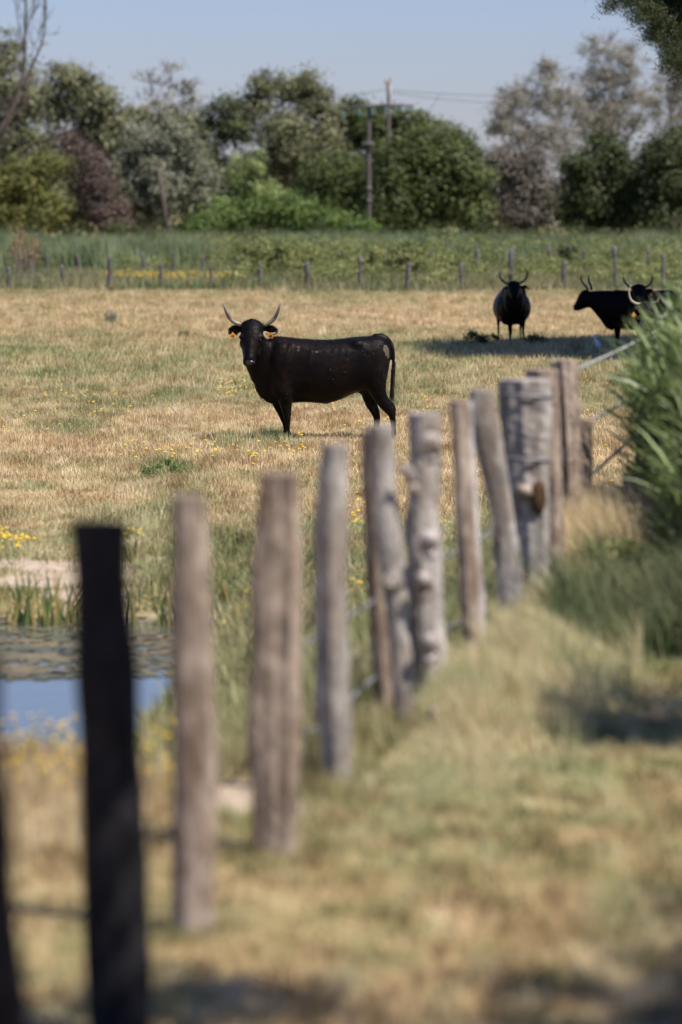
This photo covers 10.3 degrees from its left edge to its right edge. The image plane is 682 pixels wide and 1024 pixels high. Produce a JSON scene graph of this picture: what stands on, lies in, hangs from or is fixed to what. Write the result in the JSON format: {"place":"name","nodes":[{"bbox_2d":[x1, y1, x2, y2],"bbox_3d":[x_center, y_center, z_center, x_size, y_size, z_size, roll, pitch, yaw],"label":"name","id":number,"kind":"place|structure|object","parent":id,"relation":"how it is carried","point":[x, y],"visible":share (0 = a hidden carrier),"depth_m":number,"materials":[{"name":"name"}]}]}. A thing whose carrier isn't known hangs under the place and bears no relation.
{"place":"outdoors","nodes":[
{"label":"outdoors","id":0,"kind":"place"},
{"bbox_2d":[0,616,218,753],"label":"water","id":1,"kind":"structure","parent":0,"point":[54,700],"depth_m":24.76,"materials":[{"name":"blue liquid"}]},
{"bbox_2d":[5,671,35,675],"bbox_3d":[-2.165,1.099,25.561,0.223,0.045,0.043,-2,5,-27],"label":"stick","id":2,"kind":"object","parent":1,"relation":"on","point":[30,673],"visible":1,"depth_m":25.54,"materials":[{"name":"brown wood"}]},
{"bbox_2d":[1,600,48,625],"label":"water iris","id":3,"kind":"object","parent":1,"relation":"on","point":[44,613],"visible":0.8,"depth_m":28.67,"materials":[{"name":"green plant"}]},
{"bbox_2d":[0,568,73,626],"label":"water iris","id":4,"kind":"object","parent":1,"relation":"on","point":[27,619],"visible":0.67,"depth_m":28.64,"materials":[{"name":"green plant"}]},
{"bbox_2d":[0,582,73,625],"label":"water iris","id":5,"kind":"object","parent":1,"relation":"on","point":[59,616],"visible":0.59,"depth_m":28.59,"materials":[{"name":"green plant"}]},
{"bbox_2d":[0,616,218,679],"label":"algae","id":6,"kind":"object","parent":1,"relation":"on","point":[37,652],"visible":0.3,"depth_m":26.78,"materials":[{"name":"green plant"}]},
{"bbox_2d":[129,592,167,626],"bbox_3d":[-1.457,0.746,28.652,0.832,0.312,0.279,0,5,0],"label":"water iris","id":7,"kind":"object","parent":1,"relation":"on","point":[162,619],"visible":0.38,"depth_m":28.60,"materials":[{"name":"green plant"}]},
{"bbox_2d":[135,636,163,640],"bbox_3d":[-1.406,0.927,27.594,0.244,0.041,0.046,-2,5,-22],"label":"stick","id":8,"kind":"object","parent":1,"relation":"on","point":[149,638],"visible":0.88,"depth_m":27.58,"materials":[{"name":"brown wood"}]},
{"bbox_2d":[167,565,303,626],"bbox_3d":[-0.791,0.632,28.589,1.047,0.550,0.330,0,5,0],"label":"water iris","id":9,"kind":"object","parent":1,"relation":"on","point":[215,590],"visible":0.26,"depth_m":28.56,"materials":[{"name":"green plant"}]},
{"bbox_2d":[1,684,319,893],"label":"bank grass","id":10,"kind":"structure","parent":0,"point":[32,799],"depth_m":15.07,"materials":[{"name":"beige plant"}]},
{"bbox_2d":[56,611,551,971],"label":"post foot grass","id":11,"kind":"structure","parent":0,"point":[325,783],"depth_m":14.15,"materials":[{"name":"beige plant"}]},
{"bbox_2d":[0,376,646,579],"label":"field grass","id":12,"kind":"structure","parent":0,"point":[67,406],"depth_m":45.98,"materials":[{"name":"beige plant"}]},
{"bbox_2d":[0,285,667,388],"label":"distant field grass","id":13,"kind":"structure","parent":0,"point":[334,308],"depth_m":88.48,"materials":[{"name":"beige plant"}]},
{"bbox_2d":[0,207,681,1023],"bbox_3d":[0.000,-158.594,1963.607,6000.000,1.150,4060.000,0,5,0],"label":"ground","id":14,"kind":"structure","parent":0,"point":[236,799],"depth_m":13.61,"materials":[{"name":"beige plant"}]},
{"bbox_2d":[0,652,28,1023],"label":"fence post","id":15,"kind":"object","parent":14,"relation":"on","point":[14,1008],"visible":1,"depth_m":8.47,"materials":[{"name":"black wood"}]},
{"bbox_2d":[2,217,42,282],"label":"dried plant","id":16,"kind":"object","parent":14,"relation":"on","point":[19,256],"visible":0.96,"depth_m":131.70,"materials":[{"name":"beige plant"}]},
{"bbox_2d":[0,0,60,149],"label":"dead tree","id":17,"kind":"object","parent":14,"relation":"on","point":[18,91],"visible":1,"depth_m":238.47,"materials":[{"name":"wood"}]},
{"bbox_2d":[0,23,65,223],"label":"poplar tree","id":18,"kind":"object","parent":14,"relation":"on","point":[22,133],"visible":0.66,"depth_m":297.15,"materials":[{"name":"green plant"}]},
{"bbox_2d":[0,142,95,236],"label":"leafy bush","id":19,"kind":"object","parent":14,"relation":"on","point":[23,189],"visible":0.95,"depth_m":279.64,"materials":[{"name":"green plant"}]},
{"bbox_2d":[25,56,141,235],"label":"poplar tree","id":20,"kind":"object","parent":14,"relation":"on","point":[84,99],"visible":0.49,"depth_m":303.21,"materials":[{"name":"green plant"}]},
{"bbox_2d":[1,713,173,815],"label":"bank flowers","id":21,"kind":"object","parent":14,"relation":"on","point":[69,742],"visible":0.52,"depth_m":15.78,"materials":[{"name":"yellow plant"}]},
{"bbox_2d":[32,124,153,237],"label":"dead bush","id":22,"kind":"object","parent":14,"relation":"on","point":[97,207],"visible":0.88,"depth_m":281.81,"materials":[{"name":"red plant"}]},
{"bbox_2d":[70,520,151,1023],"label":"fence post","id":23,"kind":"object","parent":14,"relation":"on","point":[117,951],"visible":1,"depth_m":10.99,"materials":[{"name":"black wood"}]},
{"bbox_2d":[104,311,120,323],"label":"weed clump","id":24,"kind":"object","parent":14,"relation":"on","point":[110,317],"visible":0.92,"depth_m":93.71,"materials":[{"name":"green plant"}]},
{"bbox_2d":[60,96,230,232],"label":"poplar tree","id":25,"kind":"object","parent":14,"relation":"on","point":[139,110],"visible":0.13,"depth_m":309.18,"materials":[{"name":"green plant"}]},
{"bbox_2d":[139,464,161,478],"bbox_3d":[-2.106,-0.341,41.586,0.276,0.397,0.298,0,5,0],"label":"weed clump","id":26,"kind":"object","parent":14,"relation":"on","point":[147,470],"visible":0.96,"depth_m":41.55,"materials":[{"name":"green plant"}]},
{"bbox_2d":[88,97,237,235],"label":"white poplar","id":27,"kind":"object","parent":14,"relation":"on","point":[151,153],"visible":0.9,"depth_m":285.69,"materials":[{"name":"plant"}]},
{"bbox_2d":[158,168,167,230],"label":"leaning pole","id":28,"kind":"object","parent":14,"relation":"on","point":[165,219],"visible":0.79,"depth_m":261.02,"materials":[{"name":"grey wood"}]},
{"bbox_2d":[130,58,205,229],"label":"bare tree","id":29,"kind":"object","parent":14,"relation":"on","point":[186,85],"visible":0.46,"depth_m":316.18,"materials":[{"name":"grey plant"}]},
{"bbox_2d":[102,270,234,279],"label":"flower strip","id":30,"kind":"object","parent":14,"relation":"on","point":[163,272],"visible":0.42,"depth_m":144.03,"materials":[{"name":"yellow plant"}]},
{"bbox_2d":[155,458,187,475],"bbox_3d":[-1.882,-0.385,41.939,0.391,0.425,0.221,0,5,0],"label":"weed clump","id":31,"kind":"object","parent":14,"relation":"on","point":[167,463],"visible":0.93,"depth_m":41.92,"materials":[{"name":"green plant"}]},
{"bbox_2d":[176,328,196,336],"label":"weed clump","id":32,"kind":"object","parent":14,"relation":"on","point":[184,332],"visible":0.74,"depth_m":84.20,"materials":[{"name":"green plant"}]},
{"bbox_2d":[169,494,218,935],"bbox_3d":[-0.491,0.802,12.610,0.168,1.725,0.117,0,5,0],"label":"fence post","id":33,"kind":"object","parent":14,"relation":"on","point":[195,779],"visible":0.85,"depth_m":12.56,"materials":[{"name":"brown wood"}]},
{"bbox_2d":[167,84,264,232],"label":"broadleaf tree","id":34,"kind":"object","parent":14,"relation":"on","point":[233,121],"visible":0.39,"depth_m":309.28,"materials":[{"name":"green plant"}]},
{"bbox_2d":[0,514,490,614],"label":"pond margin grass","id":35,"kind":"structure","parent":14,"relation":"on","point":[226,537],"depth_m":30.87,"materials":[{"name":"plant"}]},
{"bbox_2d":[208,146,299,232],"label":"young poplar","id":36,"kind":"object","parent":14,"relation":"on","point":[245,184],"visible":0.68,"depth_m":270.53,"materials":[{"name":"green plant"}]},
{"bbox_2d":[218,233,325,277],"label":"leafy bush","id":37,"kind":"object","parent":14,"relation":"on","point":[287,249],"visible":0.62,"depth_m":144.95,"materials":[{"name":"green plant"}]},
{"bbox_2d":[247,472,302,860],"bbox_3d":[-0.243,0.695,14.006,0.210,1.683,0.170,0,5,0],"label":"fence post","id":38,"kind":"object","parent":14,"relation":"on","point":[275,712],"visible":0.77,"depth_m":13.94,"materials":[{"name":"brown wood"}]},
{"bbox_2d":[172,186,390,236],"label":"thicket","id":39,"kind":"object","parent":14,"relation":"on","point":[296,212],"visible":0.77,"depth_m":260.23,"materials":[{"name":"green plant"}]},
{"bbox_2d":[212,134,380,211],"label":"oak tree","id":40,"kind":"object","parent":14,"relation":"on","point":[341,149],"visible":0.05,"depth_m":305.83,"materials":[{"name":"green plant"}]},
{"bbox_2d":[233,58,361,229],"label":"olive tree","id":41,"kind":"object","parent":14,"relation":"on","point":[294,135],"visible":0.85,"depth_m":297.81,"materials":[{"name":"green plant"}]},
{"bbox_2d":[223,302,396,437],"bbox_3d":[-0.390,-1.799,48.088,2.203,1.751,0.638,-1,5,-6],"label":"cow","id":42,"kind":"object","parent":14,"relation":"on","point":[285,373],"visible":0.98,"depth_m":47.89},
{"bbox_2d":[0,374,621,622],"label":"yellow flowers","id":43,"kind":"object","parent":14,"relation":"on","point":[34,538],"visible":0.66,"depth_m":44.46,"materials":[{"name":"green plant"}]},
{"bbox_2d":[0,346,634,532],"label":"seed stalks","id":44,"kind":"object","parent":14,"relation":"on","point":[7,498],"visible":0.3,"depth_m":53.94,"materials":[{"name":"beige plant"}]},
{"bbox_2d":[10,246,649,274],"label":"fence","id":45,"kind":"object","parent":14,"relation":"on","point":[172,262],"visible":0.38,"depth_m":152.32,"materials":[{"name":"wood"}]},
{"bbox_2d":[282,146,380,221],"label":"round bush","id":46,"kind":"object","parent":14,"relation":"on","point":[329,178],"visible":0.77,"depth_m":270.04,"materials":[{"name":"green plant"}]},
{"bbox_2d":[313,443,351,787],"bbox_3d":[-0.035,0.565,15.598,0.158,1.698,0.137,0,5,0],"label":"fence post","id":47,"kind":"object","parent":14,"relation":"on","point":[333,706],"visible":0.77,"depth_m":15.54,"materials":[{"name":"grey wood"}]},
{"bbox_2d":[7,246,668,289],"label":"fence","id":48,"kind":"object","parent":14,"relation":"on","point":[360,272],"visible":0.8,"depth_m":127.73,"materials":[{"name":"wood"}]},
{"bbox_2d":[0,227,681,287],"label":"hedge weeds","id":49,"kind":"object","parent":14,"relation":"on","point":[352,267],"visible":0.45,"depth_m":148.77,"materials":[{"name":"green plant"}]},
{"bbox_2d":[0,224,681,270],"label":"reed belt","id":50,"kind":"object","parent":14,"relation":"on","point":[85,248],"visible":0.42,"depth_m":176.90,"materials":[{"name":"green plant"}]},
{"bbox_2d":[0,259,681,292],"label":"tall grass","id":51,"kind":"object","parent":14,"relation":"on","point":[95,280],"visible":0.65,"depth_m":130.25,"materials":[{"name":"plant"}]},
{"bbox_2d":[0,214,681,238],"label":"understory","id":52,"kind":"object","parent":14,"relation":"on","point":[121,230],"visible":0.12,"depth_m":257.00,"materials":[{"name":"green plant"}]},
{"bbox_2d":[11,163,674,234],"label":"wood","id":53,"kind":"object","parent":14,"relation":"on","point":[174,219],"visible":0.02,"depth_m":332.94,"materials":[{"name":"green plant"}]},
{"bbox_2d":[139,515,552,791],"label":"dike weeds","id":54,"kind":"object","parent":14,"relation":"on","point":[232,655],"visible":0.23,"depth_m":20.91,"materials":[{"name":"green plant"}]},
{"bbox_2d":[341,103,393,232],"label":"utility pole","id":55,"kind":"object","parent":14,"relation":"on","point":[369,143],"visible":0.98,"depth_m":260.62,"materials":[{"name":"brown wood"}]},
{"bbox_2d":[361,430,393,709],"bbox_3d":[0.184,0.445,17.497,0.179,1.644,0.091,0,5,0],"label":"fence post","id":56,"kind":"object","parent":14,"relation":"on","point":[380,649],"visible":0.48,"depth_m":17.46,"materials":[{"name":"brown wood"}]},
{"bbox_2d":[301,619,460,736],"bbox_3d":[0.256,0.740,18.071,0.019,0.060,5.184,1,5,10],"label":"fence rope","id":57,"kind":"object","parent":56,"relation":"attached to","point":[358,691],"visible":0.39,"depth_m":17.13,"materials":[{"name":"fabric"}]},
{"bbox_2d":[302,530,491,647],"bbox_3d":[0.537,0.241,19.586,0.019,0.044,7.927,1,5,10],"label":"fence rope","id":58,"kind":"object","parent":56,"relation":"attached to","point":[349,616],"visible":0.33,"depth_m":17.19,"materials":[{"name":"fabric"}]},
{"bbox_2d":[385,77,413,235],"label":"utility pole","id":59,"kind":"object","parent":14,"relation":"on","point":[387,82],"visible":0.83,"depth_m":288.34,"materials":[{"name":"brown wood"}]},
{"bbox_2d":[391,90,606,96],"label":"power line","id":60,"kind":"object","parent":59,"relation":"attached to","point":[451,94],"visible":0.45,"depth_m":297.39,"materials":[{"name":"grey metal"}]},
{"bbox_2d":[391,92,612,103],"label":"power line","id":61,"kind":"object","parent":59,"relation":"attached to","point":[454,100],"visible":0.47,"depth_m":297.32,"materials":[{"name":"grey metal"}]},
{"bbox_2d":[368,424,441,731],"bbox_3d":[0.284,0.462,16.961,0.335,1.706,0.156,1,5,13],"label":"fence post","id":62,"kind":"object","parent":14,"relation":"on","point":[394,571],"visible":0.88,"depth_m":16.92,"materials":[{"name":"grey wood"}]},
{"bbox_2d":[352,235,458,274],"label":"leafy bush","id":63,"kind":"object","parent":14,"relation":"on","point":[396,255],"visible":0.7,"depth_m":141.67,"materials":[{"name":"green plant"}]},
{"bbox_2d":[327,90,486,193],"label":"oak tree","id":64,"kind":"object","parent":14,"relation":"on","point":[356,132],"visible":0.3,"depth_m":311.43,"materials":[{"name":"green plant"}]},
{"bbox_2d":[404,412,448,696],"bbox_3d":[0.423,0.377,17.889,0.252,1.696,0.154,0,5,0],"label":"fence post","id":65,"kind":"object","parent":14,"relation":"on","point":[422,513],"visible":0.57,"depth_m":17.82,"materials":[{"name":"grey wood"}]},
{"bbox_2d":[356,118,505,235],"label":"oak tree","id":66,"kind":"object","parent":14,"relation":"on","point":[411,181],"visible":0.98,"depth_m":265.91,"materials":[{"name":"green plant"}]},
{"bbox_2d":[449,400,481,652],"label":"fence post","id":67,"kind":"object","parent":14,"relation":"on","point":[469,596],"visible":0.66,"depth_m":19.23,"materials":[{"name":"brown wood"}]},
{"bbox_2d":[468,401,485,644],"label":"fence post","id":68,"kind":"object","parent":14,"relation":"on","point":[478,544],"visible":0.37,"depth_m":19.55,"materials":[{"name":"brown wood"}]},
{"bbox_2d":[460,327,506,343],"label":"weed clump","id":69,"kind":"object","parent":14,"relation":"on","point":[471,334],"visible":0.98,"depth_m":80.42,"materials":[{"name":"green plant"}]},
{"bbox_2d":[301,553,681,843],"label":"tall grass","id":70,"kind":"structure","parent":14,"relation":"on","point":[480,747],"depth_m":16.98,"materials":[{"name":"plant"}]},
{"bbox_2d":[469,389,521,620],"bbox_3d":[0.850,0.180,20.283,0.330,1.674,0.080,0,5,0],"label":"fence post","id":71,"kind":"object","parent":14,"relation":"on","point":[489,446],"visible":0.65,"depth_m":20.24,"materials":[{"name":"grey wood"}]},
{"bbox_2d":[351,563,644,772],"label":"wispy grass","id":72,"kind":"structure","parent":14,"relation":"on","point":[602,693],"depth_m":17.82,"materials":[{"name":"plant"}]},
{"bbox_2d":[493,269,530,341],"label":"bull","id":73,"kind":"object","parent":14,"relation":"on","point":[511,305],"visible":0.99,"depth_m":80.17,"materials":[{"name":"black fur"}]},
{"bbox_2d":[477,138,568,234],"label":"brown bush","id":74,"kind":"object","parent":14,"relation":"on","point":[522,199],"visible":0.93,"depth_m":273.75,"materials":[{"name":"grey plant"}]},
{"bbox_2d":[498,378,554,600],"bbox_3d":[1.042,0.097,21.372,0.320,1.694,0.261,0,5,0],"label":"fence post","id":75,"kind":"object","parent":14,"relation":"on","point":[525,413],"visible":0.69,"depth_m":21.28,"materials":[{"name":"grey wood"}]},
{"bbox_2d":[477,55,594,236],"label":"silver willow","id":76,"kind":"object","parent":14,"relation":"on","point":[518,97],"visible":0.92,"depth_m":298.05,"materials":[{"name":"grey plant"}]},
{"bbox_2d":[523,332,548,342],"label":"weed clump","id":77,"kind":"object","parent":14,"relation":"on","point":[534,336],"visible":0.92,"depth_m":79.78,"materials":[{"name":"green plant"}]},
{"bbox_2d":[525,369,565,580],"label":"fence post","id":78,"kind":"object","parent":14,"relation":"on","point":[556,521],"visible":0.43,"depth_m":22.52,"materials":[{"name":"brown wood"}]},
{"bbox_2d":[549,359,583,526],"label":"fence post","id":79,"kind":"object","parent":14,"relation":"on","point":[571,446],"visible":0.53,"depth_m":23.49,"materials":[{"name":"brown wood"}]},
{"bbox_2d":[552,244,584,264],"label":"round bush","id":80,"kind":"object","parent":14,"relation":"on","point":[566,250],"visible":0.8,"depth_m":149.51,"materials":[{"name":"green plant"}]},
{"bbox_2d":[581,417,594,503],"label":"fence post","id":81,"kind":"object","parent":14,"relation":"on","point":[587,430],"visible":0.23,"depth_m":25.01,"materials":[{"name":"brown wood"}]},
{"bbox_2d":[594,334,600,347],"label":"egret","id":82,"kind":"object","parent":14,"relation":"on","point":[597,343],"visible":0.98,"depth_m":76.15,"materials":[{"name":"white"}]},
{"bbox_2d":[537,123,663,236],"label":"juniper bush","id":83,"kind":"object","parent":14,"relation":"on","point":[591,198],"visible":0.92,"depth_m":267.72,"materials":[{"name":"green plant"}]},
{"bbox_2d":[559,27,667,188],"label":"silver willow","id":84,"kind":"object","parent":14,"relation":"on","point":[605,75],"visible":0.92,"depth_m":301.66,"materials":[{"name":"grey plant"}]},
{"bbox_2d":[565,533,681,580],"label":"weed bush","id":85,"kind":"object","parent":14,"relation":"on","point":[625,543],"visible":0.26,"depth_m":22.23,"materials":[{"name":"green plant"}]},
{"bbox_2d":[573,274,676,347],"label":"bull","id":86,"kind":"object","parent":14,"relation":"on","point":[611,309],"visible":0.48,"depth_m":76.77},
{"bbox_2d":[622,474,640,494],"bbox_3d":[1.990,0.168,25.706,0.178,0.865,0.151,0,5,0],"label":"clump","id":87,"kind":"object","parent":14,"relation":"on","point":[623,477],"visible":0.06,"depth_m":25.64,"materials":[{"name":"green plant"}]},
{"bbox_2d":[585,233,681,520],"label":"reed clump","id":88,"kind":"object","parent":14,"relation":"on","point":[660,359],"visible":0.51,"depth_m":24.95,"materials":[{"name":"green plant"}]},
{"bbox_2d":[585,0,681,90],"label":"pine tree","id":89,"kind":"object","parent":14,"relation":"on","point":[664,25],"visible":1,"depth_m":71.06,"materials":[{"name":"green plant"}]},
{"bbox_2d":[628,285,663,348],"bbox_3d":[5.212,-2.956,62.687,0.734,1.654,2.268,1,5,10],"label":"cow","id":90,"kind":"object","parent":14,"relation":"on","point":[645,305],"visible":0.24,"depth_m":61.74},
{"bbox_2d":[612,372,681,547],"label":"reed clump","id":91,"kind":"object","parent":14,"relation":"on","point":[668,490],"visible":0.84,"depth_m":22.82,"materials":[{"name":"green plant"}]},
{"bbox_2d":[623,117,681,233],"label":"juniper bush","id":92,"kind":"object","parent":14,"relation":"on","point":[662,164],"visible":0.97,"depth_m":264.33,"materials":[{"name":"green plant"}]},
{"bbox_2d":[623,273,681,319],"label":"bull","id":93,"kind":"object","parent":14,"relation":"on","point":[641,292],"visible":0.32,"depth_m":74.87,"materials":[{"name":"black fur"}]},
{"bbox_2d":[643,44,681,229],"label":"silver willow","id":94,"kind":"object","parent":14,"relation":"on","point":[672,120],"visible":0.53,"depth_m":296.41,"materials":[{"name":"grey plant"}]},
{"bbox_2d":[656,313,681,339],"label":"fence post","id":95,"kind":"object","parent":14,"relation":"on","point":[659,322],"depth_m":28.45,"materials":[{"name":"grey wood"}]},
{"bbox_2d":[593,402,623,420],"bbox_3d":[2.075,-0.815,27.276,0.036,0.122,4.390,1,5,12],"label":"fence rope","id":96,"kind":"object","parent":95,"relation":"attached to","point":[602,415],"visible":0.38,"depth_m":25.91,"materials":[{"name":"grey fabric"}]},
{"bbox_2d":[593,439,630,474],"bbox_3d":[2.063,-0.504,27.100,0.025,0.202,3.979,1,5,11],"label":"fence rope","id":97,"kind":"object","parent":95,"relation":"attached to","point":[607,460],"visible":0.55,"depth_m":25.90,"materials":[{"name":"grey fabric"}]},
{"bbox_2d":[578,332,653,370],"bbox_3d":[1.964,-1.156,26.848,0.047,0.074,5.988,1,5,10],"label":"fence rope","id":98,"kind":"object","parent":95,"relation":"attached to","point":[597,360],"visible":0.64,"depth_m":25.82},
{"bbox_2d":[0,0,681,201],"label":"sky","id":99,"kind":"structure","parent":0,"point":[445,47],"materials":[{"name":"blue"}]},
{"bbox_2d":[451,465,675,572],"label":"seeding grass","id":100,"kind":"structure","parent":0,"point":[614,504],"depth_m":23.30,"materials":[{"name":"beige plant"}]},
{"bbox_2d":[481,499,681,663],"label":"rank grass","id":101,"kind":"structure","parent":0,"point":[661,592],"depth_m":20.27,"materials":[{"name":"green plant"}]}
]}

